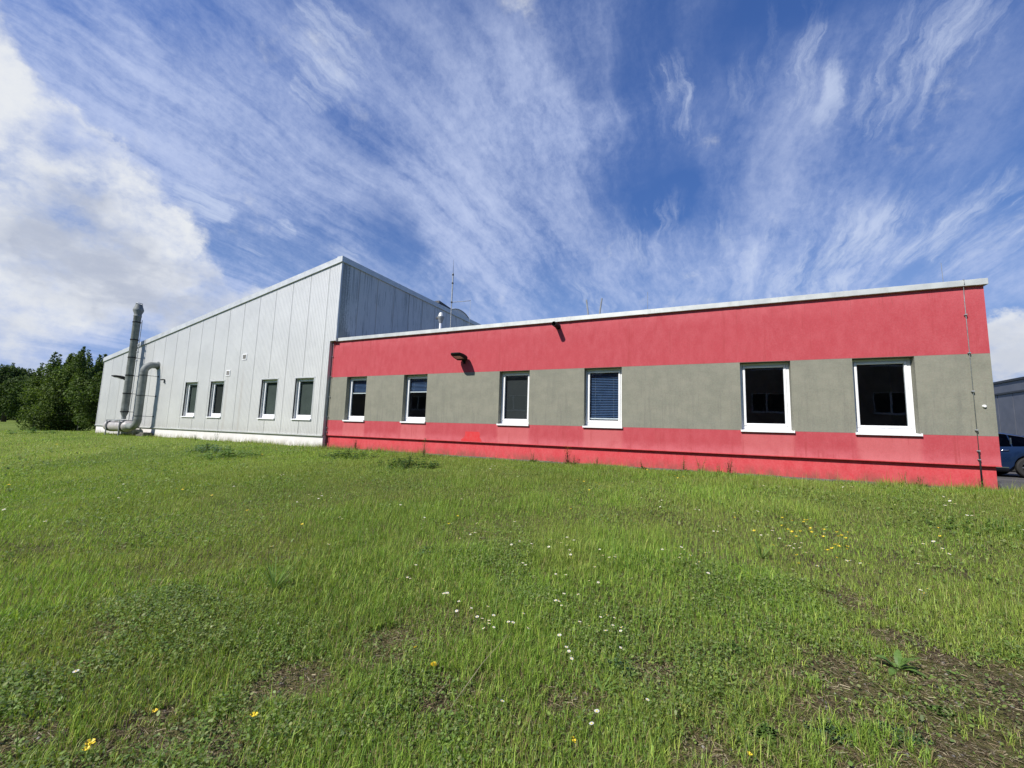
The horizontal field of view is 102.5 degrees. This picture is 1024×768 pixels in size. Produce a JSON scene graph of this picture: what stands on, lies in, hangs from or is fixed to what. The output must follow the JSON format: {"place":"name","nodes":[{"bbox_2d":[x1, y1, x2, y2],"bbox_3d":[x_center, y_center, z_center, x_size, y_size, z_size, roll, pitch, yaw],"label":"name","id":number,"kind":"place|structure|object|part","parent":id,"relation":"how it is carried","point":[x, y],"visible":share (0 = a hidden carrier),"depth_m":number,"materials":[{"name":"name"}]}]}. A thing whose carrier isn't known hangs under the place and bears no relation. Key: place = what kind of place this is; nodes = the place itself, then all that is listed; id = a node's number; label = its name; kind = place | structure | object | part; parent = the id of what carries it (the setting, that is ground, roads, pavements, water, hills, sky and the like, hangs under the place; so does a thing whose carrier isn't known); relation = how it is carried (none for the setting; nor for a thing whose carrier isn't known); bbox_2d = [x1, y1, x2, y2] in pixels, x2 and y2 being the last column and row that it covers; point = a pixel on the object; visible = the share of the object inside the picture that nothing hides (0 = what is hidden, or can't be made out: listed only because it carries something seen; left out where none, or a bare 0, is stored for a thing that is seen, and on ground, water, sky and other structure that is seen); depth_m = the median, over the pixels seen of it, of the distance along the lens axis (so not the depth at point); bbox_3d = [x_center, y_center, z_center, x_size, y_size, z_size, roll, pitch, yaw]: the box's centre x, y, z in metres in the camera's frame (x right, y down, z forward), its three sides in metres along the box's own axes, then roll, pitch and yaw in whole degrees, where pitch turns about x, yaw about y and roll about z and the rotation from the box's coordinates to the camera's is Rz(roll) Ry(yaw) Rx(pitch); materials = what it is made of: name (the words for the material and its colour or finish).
{"place":"outdoors","nodes":[
{"label":"outdoors","id":0,"kind":"place"},
{"bbox_2d":[0,420,1023,767],"bbox_3d":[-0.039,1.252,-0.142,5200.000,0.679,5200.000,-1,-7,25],"label":"ground","id":1,"kind":"structure","parent":0,"point":[126,454],"depth_m":3.51,"materials":[{"name":"green plant"}]},
{"bbox_2d":[0,411,31,420],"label":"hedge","id":2,"kind":"object","parent":1,"relation":"on","point":[11,417],"visible":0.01,"depth_m":114.08,"materials":[{"name":"green plant"}]},
{"bbox_2d":[0,362,34,421],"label":"broadleaf tree","id":3,"kind":"object","parent":1,"relation":"on","point":[7,371],"visible":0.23,"depth_m":88.99,"materials":[{"name":"green plant"}]},
{"bbox_2d":[0,375,44,421],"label":"broadleaf tree","id":4,"kind":"object","parent":1,"relation":"on","point":[10,389],"visible":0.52,"depth_m":84.67,"materials":[{"name":"green plant"}]},
{"bbox_2d":[5,427,58,433],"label":"leafy weed","id":5,"kind":"object","parent":1,"relation":"on","point":[31,432],"visible":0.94,"depth_m":22.61,"materials":[{"name":"green plant"}]},
{"bbox_2d":[10,412,80,430],"bbox_3d":[-31.141,2.772,27.706,5.898,1.720,11.144,-4,-8,40],"label":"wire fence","id":6,"kind":"object","parent":1,"relation":"on","point":[34,422],"visible":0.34,"depth_m":29.00,"materials":[{"name":"metal"}]},
{"bbox_2d":[16,396,84,430],"bbox_3d":[-33.731,2.313,30.266,3.412,3.163,3.619,-1,-7,25],"label":"bush","id":7,"kind":"object","parent":1,"relation":"on","point":[41,425],"visible":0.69,"depth_m":29.48,"materials":[{"name":"green plant"}]},
{"bbox_2d":[17,350,96,430],"bbox_3d":[-33.833,0.582,31.315,4.758,6.594,4.925,-1,-7,25],"label":"broadleaf tree","id":8,"kind":"object","parent":1,"relation":"on","point":[54,379],"visible":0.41,"depth_m":30.36,"materials":[{"name":"green plant"}]},
{"bbox_2d":[62,346,107,429],"bbox_3d":[-30.142,0.614,30.588,4.865,6.334,4.868,-1,-7,25],"label":"broadleaf tree","id":9,"kind":"object","parent":1,"relation":"on","point":[85,386],"visible":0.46,"depth_m":29.12,"materials":[{"name":"green plant"}]},
{"bbox_2d":[85,738,94,765],"bbox_3d":[-1.781,1.574,1.718,0.033,0.168,0.032,16,2,6],"label":"buttercup","id":10,"kind":"object","parent":1,"relation":"on","point":[88,740],"visible":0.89,"depth_m":1.72,"materials":[{"name":"yellow plant"}]},
{"bbox_2d":[103,303,159,436],"bbox_3d":[-20.927,-0.848,22.769,3.700,7.590,0.883,-1,-7,25],"label":"exhaust duct","id":11,"kind":"object","parent":1,"relation":"on","point":[128,425],"visible":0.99,"depth_m":22.62,"materials":[{"name":"grey metal"}]},
{"bbox_2d":[152,708,157,743],"bbox_3d":[-1.669,1.610,1.924,0.023,0.169,0.023,2,4,37],"label":"buttercup","id":12,"kind":"object","parent":1,"relation":"on","point":[156,727],"visible":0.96,"depth_m":1.92,"materials":[{"name":"yellow plant"}]},
{"bbox_2d":[184,443,230,452],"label":"leafy weed","id":13,"kind":"object","parent":1,"relation":"on","point":[208,448],"visible":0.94,"depth_m":13.88,"materials":[{"name":"green plant"}]},
{"bbox_2d":[199,448,262,459],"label":"leafy weed","id":14,"kind":"object","parent":1,"relation":"on","point":[229,453],"visible":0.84,"depth_m":12.60,"materials":[{"name":"green plant"}]},
{"bbox_2d":[248,712,257,750],"bbox_3d":[-1.184,1.598,1.862,0.032,0.192,0.032,10,-6,-38],"label":"buttercup","id":15,"kind":"object","parent":1,"relation":"on","point":[253,715],"visible":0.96,"depth_m":1.87,"materials":[{"name":"yellow plant"}]},
{"bbox_2d":[257,550,298,587],"bbox_3d":[-2.094,1.637,3.631,0.443,0.338,0.416,-1,-7,25],"label":"leafy weed","id":16,"kind":"object","parent":1,"relation":"on","point":[272,581],"visible":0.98,"depth_m":3.66,"materials":[{"name":"green plant"}]},
{"bbox_2d":[95,256,480,446],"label":"metal hall","id":17,"kind":"structure","parent":1,"relation":"on","point":[255,366],"depth_m":19.21,"materials":[{"name":"paint"}]},
{"bbox_2d":[111,375,124,379],"bbox_3d":[-22.546,-0.335,23.580,0.420,0.292,0.643,-1,-7,25],"label":"flood lamp","id":18,"kind":"object","parent":17,"relation":"attached to","point":[119,377],"visible":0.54,"depth_m":23.46,"materials":[{"name":"black metal"}]},
{"bbox_2d":[180,381,198,416],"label":"window","id":19,"kind":"structure","parent":17,"relation":"in","point":[194,388],"depth_m":21.13,"materials":[{"name":"white plastic"}]},
{"bbox_2d":[206,380,224,417],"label":"window","id":20,"kind":"structure","parent":17,"relation":"in","point":[219,392],"depth_m":20.19,"materials":[{"name":"white plastic"}]},
{"bbox_2d":[257,378,278,418],"bbox_3d":[-10.825,0.660,18.364,1.200,1.833,0.283,-1,-7,25],"label":"window","id":21,"kind":"structure","parent":17,"relation":"in","point":[268,413],"depth_m":18.53,"materials":[{"name":"white plastic"}]},
{"bbox_2d":[290,376,314,419],"bbox_3d":[-8.780,0.616,17.403,1.240,1.833,0.283,-1,-7,25],"label":"window","id":22,"kind":"structure","parent":17,"relation":"in","point":[307,387],"depth_m":17.56,"materials":[{"name":"white plastic"}]},
{"bbox_2d":[435,301,452,309],"bbox_3d":[-4.914,-4.356,26.614,1.450,1.571,1.508,-1,-7,25],"label":"smoke hatch","id":23,"kind":"object","parent":17,"relation":"on","point":[441,303],"visible":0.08,"depth_m":26.03,"materials":[{"name":"metal"}]},
{"bbox_2d":[453,308,468,317],"bbox_3d":[-7.614,-3.576,29.775,9.046,2.824,3.568,-1,-7,25],"label":"rooflight","id":24,"kind":"object","parent":17,"relation":"on","point":[459,311],"visible":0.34,"depth_m":28.03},
{"bbox_2d":[318,448,376,459],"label":"leafy weed","id":25,"kind":"object","parent":1,"relation":"on","point":[348,453],"visible":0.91,"depth_m":12.67,"materials":[{"name":"green plant"}]},
{"bbox_2d":[377,454,437,468],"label":"leafy weed","id":26,"kind":"object","parent":1,"relation":"on","point":[409,461],"visible":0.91,"depth_m":10.72,"materials":[{"name":"green plant"}]},
{"bbox_2d":[451,635,506,706],"bbox_3d":[-0.179,1.698,2.462,0.005,0.142,0.588,-2,-7,30],"label":"dry stalk","id":27,"kind":"object","parent":1,"relation":"on","point":[475,672],"visible":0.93,"depth_m":2.39,"materials":[{"name":"plant"}]},
{"bbox_2d":[0,489,1023,767],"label":"dead grass","id":28,"kind":"structure","parent":1,"relation":"on","point":[828,701],"depth_m":2.30,"materials":[{"name":"plant"}]},
{"bbox_2d":[0,539,1023,767],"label":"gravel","id":29,"kind":"structure","parent":1,"relation":"on","point":[731,749],"depth_m":2.28,"materials":[{"name":"stone"}]},
{"bbox_2d":[0,441,1023,767],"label":"clover","id":30,"kind":"object","parent":1,"relation":"on","point":[402,691],"visible":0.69,"depth_m":2.68,"materials":[{"name":"green plant"}]},
{"bbox_2d":[562,446,571,463],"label":"wall weed","id":31,"kind":"object","parent":1,"relation":"on","point":[567,460],"depth_m":11.87,"materials":[{"name":"green plant"}]},
{"bbox_2d":[587,673,618,690],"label":"rosette weed","id":32,"kind":"object","parent":1,"relation":"on","point":[599,684],"visible":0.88,"depth_m":2.39,"materials":[{"name":"green plant"}]},
{"bbox_2d":[600,654,633,677],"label":"leafy weed","id":33,"kind":"object","parent":1,"relation":"on","point":[617,663],"visible":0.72,"depth_m":2.57,"materials":[{"name":"green plant"}]},
{"bbox_2d":[325,278,1001,489],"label":"office wing","id":34,"kind":"structure","parent":1,"relation":"on","point":[873,384],"depth_m":11.20,"materials":[{"name":"red paint"}]},
{"bbox_2d":[325,342,336,446],"bbox_3d":[-7.404,0.411,16.807,0.198,4.395,0.069,-1,-7,25],"label":"lightning conductor","id":35,"kind":"object","parent":34,"relation":"attached to","point":[329,395],"visible":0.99,"depth_m":16.82,"materials":[{"name":"black metal"}]},
{"bbox_2d":[342,377,366,421],"bbox_3d":[-6.153,0.607,16.350,1.108,1.779,0.338,-1,-7,25],"label":"window","id":36,"kind":"structure","parent":34,"relation":"in","point":[353,418],"depth_m":16.54,"materials":[{"name":"white plastic"}]},
{"bbox_2d":[400,375,427,422],"bbox_3d":[-3.524,0.550,15.115,1.118,1.779,0.338,-1,-7,25],"label":"window","id":37,"kind":"structure","parent":34,"relation":"in","point":[407,419],"depth_m":15.29,"materials":[{"name":"white plastic"}]},
{"bbox_2d":[436,312,443,328],"bbox_3d":[-3.065,-2.301,17.330,0.390,1.473,0.300,-1,-7,25],"label":"roof vent","id":38,"kind":"object","parent":34,"relation":"on","point":[440,317],"visible":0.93,"depth_m":17.28,"materials":[{"name":"white plastic"}]},
{"bbox_2d":[451,352,467,363],"bbox_3d":[-1.787,-0.886,13.997,0.420,0.292,0.643,-1,-7,25],"label":"flood lamp","id":39,"kind":"object","parent":34,"relation":"attached to","point":[460,356],"visible":1,"depth_m":13.90,"materials":[{"name":"black metal"}]},
{"bbox_2d":[450,263,470,327],"bbox_3d":[-2.286,-3.569,18.238,1.038,4.245,0.090,-1,-7,25],"label":"antenna mast","id":40,"kind":"object","parent":34,"relation":"on","point":[452,297],"visible":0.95,"depth_m":18.43,"materials":[{"name":"metal"}]},
{"bbox_2d":[496,371,529,425],"bbox_3d":[0.099,0.471,13.410,1.128,1.779,0.333,-1,-7,25],"label":"window","id":41,"kind":"structure","parent":34,"relation":"in","point":[515,385],"depth_m":13.56,"materials":[{"name":"white plastic"}]},
{"bbox_2d":[552,321,560,329],"bbox_3d":[1.371,-1.825,12.766,0.180,0.180,0.430,-1,-7,25],"label":"overflow spout","id":42,"kind":"object","parent":34,"relation":"attached to","point":[557,326],"visible":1,"depth_m":12.72,"materials":[{"name":"black metal"}]},
{"bbox_2d":[582,368,622,428],"bbox_3d":[2.711,0.415,12.186,1.158,1.779,0.338,-1,-7,25],"label":"window","id":43,"kind":"structure","parent":34,"relation":"in","point":[599,424],"depth_m":12.28,"materials":[{"name":"white plastic"}]},
{"bbox_2d":[740,362,794,432],"bbox_3d":[6.431,0.333,10.428,1.148,1.779,0.319,-1,-7,25],"label":"window","id":44,"kind":"structure","parent":34,"relation":"in","point":[751,427],"depth_m":10.41,"materials":[{"name":"white plastic"}]},
{"bbox_2d":[852,358,922,435],"bbox_3d":[8.535,0.288,9.440,1.158,1.779,0.319,-1,-7,25],"label":"window","id":45,"kind":"structure","parent":34,"relation":"in","point":[909,430],"depth_m":9.39,"materials":[{"name":"white plastic"}]},
{"bbox_2d":[963,279,983,487],"bbox_3d":[9.807,-0.032,8.770,0.049,4.547,0.198,-1,-7,25],"label":"lightning conductor","id":46,"kind":"object","parent":34,"relation":"attached to","point":[978,450],"visible":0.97,"depth_m":8.68,"materials":[{"name":"black metal"}]},
{"bbox_2d":[331,447,1008,491],"bbox_3d":[1.183,2.396,12.301,19.490,0.139,0.344,-1,-7,25],"label":"paving strip","id":47,"kind":"object","parent":1,"relation":"on","point":[798,478],"visible":0.17,"depth_m":10.99,"materials":[{"name":"concrete"}]},
{"bbox_2d":[724,460,733,473],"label":"wall weed","id":48,"kind":"object","parent":1,"relation":"on","point":[728,471],"depth_m":10.09,"materials":[{"name":"plant"}]},
{"bbox_2d":[718,639,748,658],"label":"leafy weed","id":49,"kind":"object","parent":1,"relation":"on","point":[735,645],"visible":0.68,"depth_m":2.77,"materials":[{"name":"green plant"}]},
{"bbox_2d":[749,529,779,557],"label":"leafy weed","id":50,"kind":"object","parent":1,"relation":"on","point":[759,547],"visible":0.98,"depth_m":4.45,"materials":[{"name":"green plant"}]},
{"bbox_2d":[745,721,786,744],"bbox_3d":[1.261,1.724,2.045,0.185,0.073,0.124,-1,-7,25],"label":"leafy weed","id":51,"kind":"object","parent":1,"relation":"on","point":[765,731],"visible":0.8,"depth_m":2.04,"materials":[{"name":"green plant"}]},
{"bbox_2d":[803,717,859,746],"bbox_3d":[1.604,1.730,2.068,0.250,0.065,0.172,-1,-7,25],"label":"leafy weed","id":52,"kind":"object","parent":1,"relation":"on","point":[830,728],"visible":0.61,"depth_m":2.05,"materials":[{"name":"green plant"}]},
{"bbox_2d":[865,720,934,747],"bbox_3d":[1.920,1.735,2.051,0.253,0.046,0.170,2,-6,0],"label":"leafy weed","id":53,"kind":"object","parent":1,"relation":"on","point":[914,738],"visible":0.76,"depth_m":2.03,"materials":[{"name":"green plant"}]},
{"bbox_2d":[875,649,928,679],"bbox_3d":[2.410,1.741,2.555,0.228,0.128,0.156,1,-7,8],"label":"rosette weed","id":54,"kind":"object","parent":1,"relation":"on","point":[900,661],"visible":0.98,"depth_m":2.56,"materials":[{"name":"green plant"}]},
{"bbox_2d":[917,700,960,718],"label":"leafy weed","id":55,"kind":"object","parent":1,"relation":"on","point":[939,711],"visible":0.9,"depth_m":2.19,"materials":[{"name":"green plant"}]},
{"bbox_2d":[922,515,1021,536],"bbox_3d":[6.298,1.841,5.348,1.439,0.173,0.991,-1,-7,25],"label":"leafy weed","id":56,"kind":"object","parent":1,"relation":"on","point":[952,520],"visible":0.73,"depth_m":5.39,"materials":[{"name":"green plant"}]},
{"bbox_2d":[993,377,1023,435],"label":"grey warehouse","id":57,"kind":"structure","parent":1,"relation":"on","point":[1009,398],"depth_m":19.31,"materials":[{"name":"metal"}]},
{"bbox_2d":[997,472,1023,490],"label":"asphalt yard","id":58,"kind":"structure","parent":1,"relation":"on","point":[1008,478],"depth_m":12.05,"materials":[{"name":"grey asphalt"}]},
{"bbox_2d":[996,432,1023,476],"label":"parked car","id":59,"kind":"object","parent":58,"relation":"on","point":[1012,451],"visible":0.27,"depth_m":13.21,"materials":[{"name":"blue paint"}]},
{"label":"side window","id":60,"kind":"part","parent":59,"relation":"part of","materials":[{"name":"black glass"}]},
{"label":"side window","id":61,"kind":"part","parent":59,"relation":"part of","materials":[{"name":"black glass"}]},
{"bbox_2d":[0,0,1023,381],"label":"sky","id":62,"kind":"structure","parent":0,"point":[185,161],"materials":[{"name":"blue"}]}
]}

